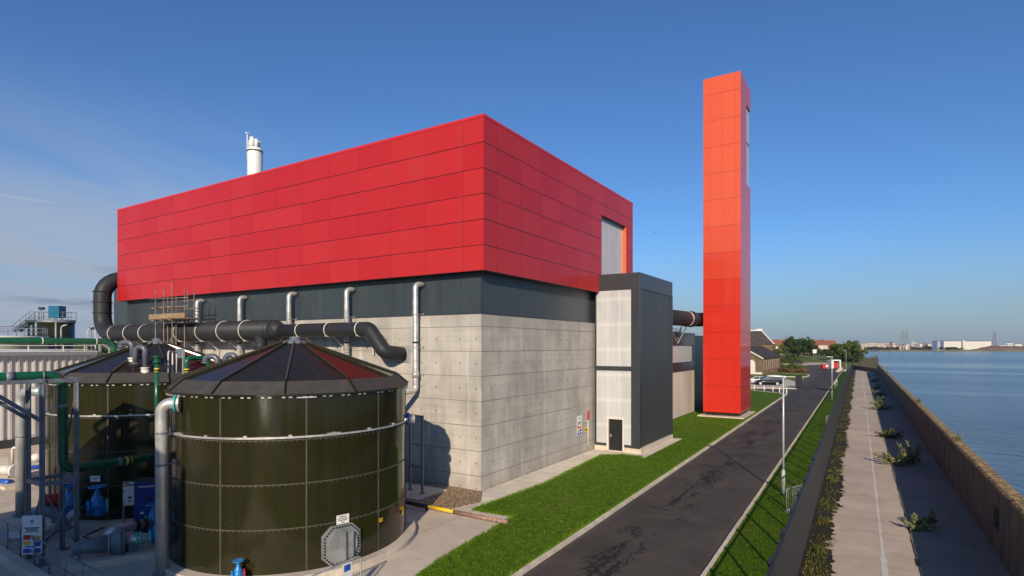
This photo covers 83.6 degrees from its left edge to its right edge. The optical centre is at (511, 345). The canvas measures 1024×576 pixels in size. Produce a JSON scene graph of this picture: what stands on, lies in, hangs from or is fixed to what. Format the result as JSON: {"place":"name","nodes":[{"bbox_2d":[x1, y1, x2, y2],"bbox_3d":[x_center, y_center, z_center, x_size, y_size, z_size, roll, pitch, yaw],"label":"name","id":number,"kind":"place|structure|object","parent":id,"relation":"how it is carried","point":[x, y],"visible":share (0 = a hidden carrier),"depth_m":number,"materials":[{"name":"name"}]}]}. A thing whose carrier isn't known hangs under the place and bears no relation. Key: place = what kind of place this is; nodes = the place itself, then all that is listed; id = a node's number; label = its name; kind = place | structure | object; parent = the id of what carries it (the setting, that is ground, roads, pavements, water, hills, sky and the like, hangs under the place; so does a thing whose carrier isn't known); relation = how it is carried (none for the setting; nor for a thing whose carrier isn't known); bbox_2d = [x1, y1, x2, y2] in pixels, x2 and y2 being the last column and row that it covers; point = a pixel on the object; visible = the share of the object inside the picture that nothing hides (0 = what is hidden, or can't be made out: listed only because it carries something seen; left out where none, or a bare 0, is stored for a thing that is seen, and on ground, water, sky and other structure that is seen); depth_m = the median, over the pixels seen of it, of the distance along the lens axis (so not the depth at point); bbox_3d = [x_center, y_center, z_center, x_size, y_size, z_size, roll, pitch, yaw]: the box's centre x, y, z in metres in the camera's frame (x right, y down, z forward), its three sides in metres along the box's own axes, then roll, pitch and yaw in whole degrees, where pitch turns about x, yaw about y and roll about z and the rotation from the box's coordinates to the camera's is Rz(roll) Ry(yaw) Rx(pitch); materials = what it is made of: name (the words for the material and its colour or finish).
{"place":"outdoors","nodes":[
{"label":"outdoors","id":0,"kind":"place"},
{"bbox_2d":[0,337,117,351],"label":"green pipe","id":1,"kind":"object","parent":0,"point":[112,344],"visible":0.91,"depth_m":43.35,"materials":[{"name":"metal"}]},
{"bbox_2d":[86,484,108,516],"bbox_3d":[-16.836,6.304,23.231,0.759,1.228,0.639,0,0,-38],"label":"gate valve","id":2,"kind":"object","parent":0,"point":[97,505],"visible":0.98,"depth_m":23.09,"materials":[{"name":"blue paint"}]},
{"bbox_2d":[9,504,86,542],"bbox_3d":[-17.766,6.816,22.018,0.626,0.902,2.574,0,0,32],"label":"feed pipe","id":3,"kind":"object","parent":2,"relation":"attached to","point":[49,528],"visible":0.51,"depth_m":21.92,"materials":[{"name":"metal"}]},
{"bbox_2d":[0,445,511,575],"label":"yard pavement","id":4,"kind":"structure","parent":0,"point":[438,534],"depth_m":22.13,"materials":[{"name":"concrete"}]},
{"bbox_2d":[0,446,38,489],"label":"pump set","id":5,"kind":"object","parent":4,"relation":"on","point":[7,476],"visible":0.53,"depth_m":30.88,"materials":[{"name":"beige paint"}]},
{"bbox_2d":[0,545,50,575],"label":"concrete upstand","id":6,"kind":"object","parent":4,"relation":"on","point":[15,563],"visible":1,"depth_m":18.98,"materials":[{"name":"grey concrete"}]},
{"bbox_2d":[12,384,47,517],"bbox_3d":[-20.945,4.592,25.192,1.900,5.816,0.961,0,0,16],"label":"overflow pipe","id":7,"kind":"object","parent":4,"relation":"on","point":[20,463],"visible":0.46,"depth_m":25.03,"materials":[{"name":"metal"}]},
{"bbox_2d":[22,515,41,567],"bbox_3d":[-16.183,6.615,19.323,0.620,1.770,0.085,0,0,-6],"label":"safety sign","id":8,"kind":"object","parent":4,"relation":"on","point":[32,525],"visible":0.81,"depth_m":19.28,"materials":[{"name":"white paint"}]},
{"bbox_2d":[0,377,82,567],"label":"pipe trestle","id":9,"kind":"object","parent":4,"relation":"on","point":[41,483],"visible":0.8,"depth_m":20.12,"materials":[{"name":"grey metal"}]},
{"bbox_2d":[0,371,154,472],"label":"green pipe","id":10,"kind":"object","parent":9,"relation":"on","point":[65,464],"visible":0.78,"depth_m":20.31,"materials":[{"name":"metal"}]},
{"bbox_2d":[184,355,210,373],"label":"green pipe","id":11,"kind":"object","parent":10,"relation":"attached to","point":[188,359],"visible":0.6,"depth_m":24.12,"materials":[{"name":"metal"}]},
{"bbox_2d":[18,506,72,531],"bbox_3d":[-18.005,6.816,22.096,1.792,1.247,0.484,0,0,-18],"label":"hose bend","id":12,"kind":"object","parent":4,"relation":"on","point":[51,514],"visible":0.34,"depth_m":22.01,"materials":[{"name":"blue paint"}]},
{"bbox_2d":[45,493,57,534],"bbox_3d":[-18.198,6.684,22.586,0.453,1.632,0.211,0,0,-14],"label":"hose station","id":13,"kind":"object","parent":4,"relation":"on","point":[53,498],"visible":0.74,"depth_m":22.59,"materials":[{"name":"red paint"}]},
{"bbox_2d":[0,519,107,575],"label":"guard rail","id":14,"kind":"object","parent":4,"relation":"on","point":[58,550],"visible":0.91,"depth_m":18.30,"materials":[{"name":"metal"}]},
{"bbox_2d":[58,483,79,514],"bbox_3d":[-18.102,6.304,23.375,0.759,1.228,0.639,0,0,-38],"label":"gate valve","id":15,"kind":"object","parent":4,"relation":"on","point":[69,507],"visible":0.34,"depth_m":23.24,"materials":[{"name":"blue paint"}]},
{"bbox_2d":[61,543,154,573],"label":"concrete block","id":16,"kind":"structure","parent":4,"relation":"on","point":[143,552],"depth_m":19.66,"materials":[{"name":"grey concrete"}]},
{"bbox_2d":[71,528,148,559],"bbox_3d":[-13.918,6.895,20.032,2.354,0.970,0.934,0,0,-21],"label":"macerator pump","id":17,"kind":"object","parent":16,"relation":"on","point":[113,543],"visible":0.99,"depth_m":19.72,"materials":[{"name":"blue paint"}]},
{"bbox_2d":[148,515,154,544],"bbox_3d":[-12.804,6.677,20.723,0.627,1.015,0.526,0,0,-34],"label":"gate valve","id":18,"kind":"object","parent":17,"relation":"attached to","point":[151,534],"visible":0.3,"depth_m":20.52,"materials":[{"name":"blue paint"}]},
{"bbox_2d":[33,338,221,528],"bbox_3d":[-17.446,3.615,28.097,9.340,7.970,9.340,0,0,32],"label":"digester tank","id":19,"kind":"object","parent":4,"relation":"on","point":[116,404],"visible":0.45,"depth_m":24.07,"materials":[{"name":"metal"}]},
{"bbox_2d":[117,340,134,361],"bbox_3d":[-17.212,0.326,25.593,0.855,1.158,0.392,0,0,-2],"label":"gooseneck vent","id":20,"kind":"object","parent":19,"relation":"on","point":[130,343],"visible":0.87,"depth_m":25.50,"materials":[{"name":"grey metal"}]},
{"bbox_2d":[131,344,149,372],"bbox_3d":[-16.087,0.630,24.794,0.775,1.358,0.392,0,0,-2],"label":"gooseneck vent","id":21,"kind":"object","parent":19,"relation":"on","point":[144,368],"visible":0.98,"depth_m":24.71,"materials":[{"name":"grey metal"}]},
{"bbox_2d":[175,348,184,373],"bbox_3d":[-14.764,1.561,25.492,0.431,2.878,0.148,0,0,12],"label":"gauge board","id":22,"kind":"object","parent":19,"relation":"attached to","point":[180,353],"visible":0.61,"depth_m":25.44,"materials":[{"name":"grey paint"}]},
{"bbox_2d":[122,481,133,533],"bbox_3d":[-15.181,6.458,22.788,0.685,2.083,0.302,0,0,-14],"label":"control panel","id":23,"kind":"object","parent":4,"relation":"on","point":[128,493],"visible":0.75,"depth_m":22.72,"materials":[{"name":"beige paint"}]},
{"bbox_2d":[103,518,154,534],"bbox_3d":[-14.274,6.899,21.265,0.438,0.735,1.890,0,0,30],"label":"suction pipe","id":24,"kind":"object","parent":4,"relation":"on","point":[137,524],"visible":0.66,"depth_m":21.28,"materials":[{"name":"metal"}]},
{"bbox_2d":[144,502,154,528],"bbox_3d":[-13.851,6.587,22.095,0.594,0.961,0.498,0,0,-34],"label":"gate valve","id":25,"kind":"object","parent":24,"relation":"attached to","point":[152,511],"visible":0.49,"depth_m":21.96,"materials":[{"name":"blue paint"}]},
{"bbox_2d":[133,477,154,534],"bbox_3d":[-14.308,6.370,22.600,1.000,2.260,0.500,0,0,-14],"label":"pump cabinet","id":26,"kind":"object","parent":4,"relation":"on","point":[144,491],"visible":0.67,"depth_m":22.35,"materials":[{"name":"blue metal"}]},
{"bbox_2d":[151,394,181,575],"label":"overflow pipe","id":27,"kind":"object","parent":4,"relation":"on","point":[161,432],"visible":0.89,"depth_m":18.55,"materials":[{"name":"metal"}]},
{"bbox_2d":[149,280,199,346],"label":"scaffold","id":28,"kind":"object","parent":4,"relation":"on","point":[169,317],"visible":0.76,"depth_m":40.62,"materials":[{"name":"metal"}]},
{"bbox_2d":[154,336,415,575],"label":"digester tank","id":29,"kind":"object","parent":4,"relation":"on","point":[283,454],"visible":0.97,"depth_m":18.67,"materials":[{"name":"metal"}]},
{"bbox_2d":[201,354,220,363],"bbox_3d":[-12.529,1.016,23.893,0.875,1.368,0.412,0,0,-2],"label":"gooseneck vent","id":30,"kind":"object","parent":29,"relation":"attached to","point":[207,357],"visible":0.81,"depth_m":23.80,"materials":[{"name":"grey metal"}]},
{"bbox_2d":[230,558,245,575],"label":"gate valve","id":31,"kind":"object","parent":29,"relation":"on","point":[238,569],"visible":1,"depth_m":17.69,"materials":[{"name":"blue paint"}]},
{"bbox_2d":[336,513,348,524],"bbox_3d":[-5.647,5.792,19.100,0.440,0.300,0.016,0,0,-41],"label":"tank sign","id":32,"kind":"object","parent":29,"relation":"attached to","point":[342,519],"visible":1,"depth_m":19.09,"materials":[{"name":"white paint"}]},
{"bbox_2d":[311,556,361,575],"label":"crowd barrier","id":33,"kind":"object","parent":4,"relation":"on","point":[349,560],"visible":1,"depth_m":17.01,"materials":[{"name":"metal"}]},
{"bbox_2d":[343,561,351,575],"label":"hanging notice","id":34,"kind":"object","parent":33,"relation":"attached to","point":[347,569],"visible":1,"depth_m":16.91,"materials":[{"name":"white paint"}]},
{"bbox_2d":[406,483,446,500],"bbox_3d":[-5.413,7.505,29.410,3.400,0.190,2.300,0,0,32],"label":"ladder pad","id":35,"kind":"object","parent":4,"relation":"on","point":[414,494],"visible":0.36,"depth_m":29.06,"materials":[{"name":"concrete"}]},
{"bbox_2d":[407,414,424,493],"bbox_3d":[-5.346,5.457,28.252,1.270,3.915,2.322,0,0,32],"label":"step frame","id":36,"kind":"object","parent":35,"relation":"on","point":[422,455],"visible":0.88,"depth_m":28.77,"materials":[{"name":"metal"}]},
{"bbox_2d":[406,479,481,508],"bbox_3d":[-4.506,7.532,28.917,6.662,0.135,3.872,0,0,32],"label":"gravel bed","id":37,"kind":"object","parent":4,"relation":"on","point":[452,497],"visible":0.4,"depth_m":28.12,"materials":[{"name":"beige gravel"}]},
{"bbox_2d":[406,500,508,523],"bbox_3d":[-3.160,7.357,25.598,6.978,0.285,0.170,0,0,32],"label":"kerb","id":38,"kind":"object","parent":4,"relation":"on","point":[468,514],"visible":0.84,"depth_m":25.03,"materials":[{"name":"yellow concrete"}]},
{"bbox_2d":[97,347,876,498],"bbox_3d":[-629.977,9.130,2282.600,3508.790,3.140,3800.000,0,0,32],"label":"ground","id":39,"kind":"structure","parent":0,"point":[818,358],"depth_m":255.96,"materials":[{"name":"grey concrete"}]},
{"bbox_2d":[0,326,48,348],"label":"railing","id":40,"kind":"object","parent":39,"relation":"on","point":[24,347],"visible":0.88,"depth_m":83.77,"materials":[{"name":"silver metal"}]},
{"bbox_2d":[11,311,76,335],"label":"access walkway","id":41,"kind":"structure","parent":39,"relation":"on","point":[29,322],"depth_m":93.97,"materials":[{"name":"metal"}]},
{"bbox_2d":[48,306,65,317],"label":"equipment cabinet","id":42,"kind":"object","parent":41,"relation":"on","point":[55,311],"visible":0.96,"depth_m":93.75,"materials":[{"name":"metal"}]},
{"bbox_2d":[0,344,100,448],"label":"profiled shed","id":43,"kind":"structure","parent":39,"relation":"on","point":[20,360],"depth_m":43.05,"materials":[{"name":"white paint"}]},
{"bbox_2d":[36,319,75,350],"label":"storage tank","id":44,"kind":"object","parent":39,"relation":"on","point":[57,328],"visible":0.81,"depth_m":93.03,"materials":[{"name":"green metal"}]},
{"bbox_2d":[77,344,107,355],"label":"tree","id":45,"kind":"object","parent":39,"relation":"on","point":[103,350],"visible":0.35,"depth_m":260.45,"materials":[{"name":"green plant"}]},
{"bbox_2d":[114,289,126,349],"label":"annex","id":46,"kind":"object","parent":39,"relation":"on","point":[120,313],"depth_m":56.28,"materials":[{"name":"grey metal"}]},
{"bbox_2d":[117,113,632,490],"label":"process building","id":47,"kind":"structure","parent":39,"relation":"on","point":[506,245],"depth_m":33.76,"materials":[{"name":"metal"}]},
{"bbox_2d":[195,299,204,351],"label":"vent pipe","id":48,"kind":"object","parent":47,"relation":"attached to","point":[197,315],"visible":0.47,"depth_m":42.44,"materials":[{"name":"metal"}]},
{"bbox_2d":[237,295,247,355],"bbox_3d":[-18.791,1.498,39.830,0.373,10.005,0.696,0,0,43],"label":"vent pipe","id":49,"kind":"object","parent":47,"relation":"attached to","point":[239,318],"visible":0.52,"depth_m":39.59,"materials":[{"name":"metal"}]},
{"bbox_2d":[87,272,409,362],"bbox_3d":[-19.757,-2.643,42.606,35.180,8.225,6.899,0,0,32],"label":"odour duct","id":50,"kind":"object","parent":47,"relation":"attached to","point":[260,333],"visible":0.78,"depth_m":38.31,"materials":[{"name":"grey plastic"}]},
{"bbox_2d":[245,132,262,174],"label":"boiler chimney","id":51,"kind":"object","parent":47,"relation":"on","point":[254,157],"visible":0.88,"depth_m":52.06,"materials":[{"name":"white paint"}]},
{"bbox_2d":[286,291,297,340],"bbox_3d":[-14.257,1.498,36.989,0.373,10.005,0.696,0,0,43],"label":"vent pipe","id":52,"kind":"object","parent":47,"relation":"attached to","point":[289,319],"visible":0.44,"depth_m":36.79,"materials":[{"name":"metal"}]},
{"bbox_2d":[344,287,355,354],"bbox_3d":[-9.723,1.498,34.149,0.373,10.005,0.696,0,0,43],"label":"vent pipe","id":53,"kind":"object","parent":47,"relation":"attached to","point":[348,290],"visible":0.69,"depth_m":33.91,"materials":[{"name":"metal"}]},
{"bbox_2d":[406,282,424,394],"bbox_3d":[-6.451,-0.376,29.202,0.442,6.258,5.655,0,0,32],"label":"vent pipe","id":54,"kind":"object","parent":47,"relation":"attached to","point":[415,347],"visible":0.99,"depth_m":31.03,"materials":[{"name":"metal"}]},
{"bbox_2d":[577,415,581,435],"bbox_3d":[4.620,5.490,39.258,0.020,1.350,0.750,0,0,32],"label":"safety sign","id":55,"kind":"object","parent":47,"relation":"attached to","point":[579,425],"visible":1,"depth_m":39.27,"materials":[{"name":"white paint"}]},
{"bbox_2d":[602,218,622,274],"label":"translucent window","id":56,"kind":"structure","parent":47,"relation":"in","point":[612,233],"depth_m":43.68,"materials":[{"name":"white plastic"}]},
{"bbox_2d":[477,438,680,506],"bbox_3d":[5.342,7.635,36.408,4.200,0.330,25.020,0,0,32],"label":"paving strip","id":57,"kind":"object","parent":39,"relation":"on","point":[529,480],"visible":0.51,"depth_m":33.16,"materials":[{"name":"beige concrete"}]},
{"bbox_2d":[595,272,672,453],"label":"stair tower","id":58,"kind":"structure","parent":39,"relation":"on","point":[633,362],"depth_m":40.57,"materials":[{"name":"metal"}]},
{"bbox_2d":[609,419,621,450],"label":"door","id":59,"kind":"structure","parent":58,"relation":"in","point":[615,425],"depth_m":40.36,"materials":[{"name":"black paint"}]},
{"bbox_2d":[511,394,785,575],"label":"lawn kerb","id":60,"kind":"structure","parent":39,"relation":"on","point":[540,559],"depth_m":25.51,"materials":[{"name":"concrete"}]},
{"bbox_2d":[673,328,702,418],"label":"annex","id":61,"kind":"object","parent":39,"relation":"on","point":[687,373],"visible":0.16,"depth_m":62.75,"materials":[{"name":"concrete"}]},
{"bbox_2d":[673,345,693,362],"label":"translucent window","id":62,"kind":"structure","parent":61,"relation":"in","point":[681,353],"depth_m":61.62,"materials":[{"name":"white plastic"}]},
{"bbox_2d":[673,310,702,342],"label":"exhaust duct","id":63,"kind":"object","parent":61,"relation":"on","point":[686,319],"visible":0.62,"depth_m":57.65,"materials":[{"name":"black metal"}]},
{"bbox_2d":[750,345,781,374],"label":"brick hall","id":64,"kind":"structure","parent":39,"relation":"on","point":[764,360],"depth_m":150.93,"materials":[{"name":"brick"}]},
{"bbox_2d":[778,367,813,372],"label":"planted bed","id":65,"kind":"object","parent":39,"relation":"on","point":[799,370],"visible":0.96,"depth_m":161.12,"materials":[{"name":"plant"}]},
{"bbox_2d":[782,336,819,357],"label":"tree","id":66,"kind":"object","parent":39,"relation":"on","point":[802,346],"visible":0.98,"depth_m":339.75,"materials":[{"name":"green plant"}]},
{"bbox_2d":[826,340,859,356],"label":"tree","id":67,"kind":"object","parent":39,"relation":"on","point":[838,349],"visible":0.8,"depth_m":296.12,"materials":[{"name":"green plant"}]},
{"bbox_2d":[825,351,865,361],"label":"hedge","id":68,"kind":"object","parent":39,"relation":"on","point":[845,357],"visible":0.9,"depth_m":265.95,"materials":[{"name":"green plant"}]},
{"bbox_2d":[844,343,867,358],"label":"tree","id":69,"kind":"object","parent":39,"relation":"on","point":[857,347],"visible":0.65,"depth_m":292.82,"materials":[{"name":"green plant"}]},
{"bbox_2d":[853,365,876,372],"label":"wall return","id":70,"kind":"object","parent":39,"relation":"on","point":[869,369],"depth_m":168.41,"materials":[{"name":"concrete"}]},
{"bbox_2d":[859,355,877,366],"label":"end fence","id":71,"kind":"object","parent":39,"relation":"on","point":[871,362],"visible":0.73,"depth_m":200.16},
{"bbox_2d":[877,364,1023,575],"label":"river wall","id":72,"kind":"structure","parent":39,"relation":"on","point":[991,499],"depth_m":24.51,"materials":[{"name":"concrete"}]},
{"bbox_2d":[0,0,1023,345],"label":"sky","id":73,"kind":"structure","parent":0,"point":[886,137],"materials":[{"name":"blue"}]},
{"bbox_2d":[414,390,784,575],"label":"lawn","id":74,"kind":"structure","parent":0,"point":[760,399],"depth_m":27.52,"materials":[{"name":"green plant"}]},
{"bbox_2d":[697,411,754,418],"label":"tower pad","id":75,"kind":"object","parent":74,"relation":"on","point":[745,415],"visible":0.43,"depth_m":60.08,"materials":[{"name":"concrete"}]},
{"bbox_2d":[703,71,749,416],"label":"flue tower","id":76,"kind":"structure","parent":75,"relation":"on","point":[726,277],"depth_m":59.91,"materials":[{"name":"red metal"}]},
{"bbox_2d":[522,365,842,575],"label":"road","id":77,"kind":"structure","parent":0,"point":[683,520],"depth_m":26.18,"materials":[{"name":"grey asphalt"}]},
{"bbox_2d":[700,371,841,575],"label":"verge kerb","id":78,"kind":"structure","parent":77,"relation":"on","point":[707,569],"depth_m":25.47,"materials":[{"name":"concrete"}]},
{"bbox_2d":[827,360,840,369],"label":"exhibit trailer","id":79,"kind":"object","parent":77,"relation":"on","point":[832,364],"visible":0.77,"depth_m":173.51,"materials":[{"name":"white paint"}]},
{"bbox_2d":[750,388,793,393],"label":"side road","id":80,"kind":"structure","parent":0,"point":[775,390],"depth_m":95.52,"materials":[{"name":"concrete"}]},
{"bbox_2d":[750,378,794,387],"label":"car park","id":81,"kind":"structure","parent":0,"point":[789,383],"depth_m":107.44,"materials":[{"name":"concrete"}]},
{"bbox_2d":[754,376,781,384],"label":"parked car","id":82,"kind":"object","parent":81,"relation":"on","point":[768,380],"visible":0.91,"depth_m":108.19,"materials":[{"name":"black paint"}]},
{"bbox_2d":[707,370,848,575],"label":"grass verge","id":83,"kind":"object","parent":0,"point":[835,389],"depth_m":25.56,"materials":[{"name":"green plant"}]},
{"bbox_2d":[766,375,785,494],"bbox_3d":[13.265,4.445,28.728,0.906,5.931,0.340,0,0,32],"label":"lamp post","id":84,"kind":"object","parent":83,"relation":"on","point":[783,468],"visible":1,"depth_m":28.52,"materials":[{"name":"metal"}]},
{"bbox_2d":[784,485,801,512],"bbox_3d":[12.967,6.845,25.793,2.150,1.120,0.560,0,0,-34],"label":"crowd barrier","id":85,"kind":"object","parent":83,"relation":"on","point":[790,497],"visible":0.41,"depth_m":25.28,"materials":[{"name":"metal"}]},
{"bbox_2d":[765,361,852,575],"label":"fence","id":86,"kind":"object","parent":83,"relation":"on","point":[786,559],"visible":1,"depth_m":21.09,"materials":[{"name":"metal"}]},
{"bbox_2d":[780,362,826,364],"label":"gravel track","id":87,"kind":"structure","parent":0,"point":[808,363],"depth_m":240.06,"materials":[{"name":"gravel"}]},
{"bbox_2d":[750,329,774,350],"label":"engine house","id":88,"kind":"structure","parent":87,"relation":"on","point":[759,337],"depth_m":201.88,"materials":[{"name":"brown brick"}]},
{"bbox_2d":[798,369,855,575],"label":"mossy margin","id":89,"kind":"object","parent":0,"point":[818,528],"visible":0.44,"depth_m":27.03,"materials":[{"name":"plant"}]},
{"bbox_2d":[802,376,854,575],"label":"verge weeds","id":90,"kind":"object","parent":89,"relation":"on","point":[817,522],"visible":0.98,"depth_m":26.33,"materials":[{"name":"green plant"}]},
{"bbox_2d":[825,369,919,575],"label":"riverside path","id":91,"kind":"structure","parent":0,"point":[856,549],"depth_m":26.02,"materials":[{"name":"concrete"}]},
{"bbox_2d":[862,374,888,575],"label":"path line","id":92,"kind":"object","parent":91,"relation":"on","point":[884,566],"visible":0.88,"depth_m":24.11,"materials":[{"name":"white paint"}]},
{"bbox_2d":[870,399,894,409],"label":"path weed","id":93,"kind":"object","parent":91,"relation":"on","point":[878,406],"visible":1,"depth_m":66.77,"materials":[{"name":"green plant"}]},
{"bbox_2d":[874,428,903,438],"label":"path weed","id":94,"kind":"object","parent":91,"relation":"on","point":[890,434],"visible":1,"depth_m":46.08,"materials":[{"name":"green plant"}]},
{"bbox_2d":[873,450,916,465],"bbox_3d":[24.141,7.099,36.067,2.326,0.991,1.881,0,0,32],"label":"path weed","id":95,"kind":"object","parent":91,"relation":"on","point":[902,458],"visible":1,"depth_m":35.88,"materials":[{"name":"green plant"}]},
{"bbox_2d":[895,440,922,463],"bbox_3d":[25.535,6.821,36.589,1.861,1.564,1.458,0,0,-20],"label":"path weed","id":96,"kind":"object","parent":91,"relation":"on","point":[910,460],"visible":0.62,"depth_m":36.44,"materials":[{"name":"green plant"}]},
{"bbox_2d":[901,513,936,531],"bbox_3d":[16.692,7.309,23.323,1.406,0.704,1.109,0,0,-37],"label":"path weed","id":97,"kind":"object","parent":91,"relation":"on","point":[915,526],"visible":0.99,"depth_m":23.30,"materials":[{"name":"green plant"}]},
{"bbox_2d":[867,373,1010,575],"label":"path edge strip","id":98,"kind":"object","parent":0,"point":[956,542],"visible":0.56,"depth_m":25.70,"materials":[{"name":"concrete"}]},
{"bbox_2d":[866,373,921,575],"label":"path joint","id":99,"kind":"object","parent":98,"relation":"on","point":[917,562],"visible":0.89,"depth_m":22.01,"materials":[{"name":"concrete"}]},
{"bbox_2d":[918,509,937,524],"bbox_3d":[17.162,7.174,23.753,0.904,0.905,0.679,0,0,44],"label":"path weed","id":100,"kind":"object","parent":98,"relation":"on","point":[931,516],"visible":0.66,"depth_m":23.60,"materials":[{"name":"green plant"}]},
{"bbox_2d":[860,347,1023,350],"bbox_3d":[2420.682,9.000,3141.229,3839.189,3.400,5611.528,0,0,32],"label":"bank","id":101,"kind":"structure","parent":0,"point":[944,350],"depth_m":960.26,"materials":[{"name":"green plant"}]},
{"bbox_2d":[944,341,961,349],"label":"warehouse","id":102,"kind":"structure","parent":101,"relation":"on","point":[958,344],"depth_m":1012.00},
{"bbox_2d":[965,341,990,349],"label":"warehouse","id":103,"kind":"structure","parent":101,"relation":"on","point":[970,345],"depth_m":1014.00,"materials":[{"name":"metal"}]},
{"bbox_2d":[972,346,1023,349],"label":"mound","id":104,"kind":"object","parent":101,"relation":"on","point":[1002,348],"visible":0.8,"depth_m":983.68,"materials":[{"name":"soil"}]},
{"bbox_2d":[862,351,1023,496],"bbox_3d":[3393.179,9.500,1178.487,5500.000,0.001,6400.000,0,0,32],"label":"river","id":105,"kind":"structure","parent":0,"point":[975,399],"depth_m":113.48,"materials":[{"name":"liquid"}]},
{"bbox_3d":[-14.338,5.878,23.082,0.390,3.245,0.280,0,0,32],"label":"pipe support","id":106,"kind":"object","parent":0,"visible":0},
{"bbox_2d":[153,356,160,452],"bbox_3d":[-14.216,2.350,22.900,0.266,3.900,0.270,0,0,32],"label":"green pipe","id":107,"kind":"object","parent":106,"relation":"attached to","point":[156,361],"visible":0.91,"depth_m":22.83,"materials":[{"name":"metal"}]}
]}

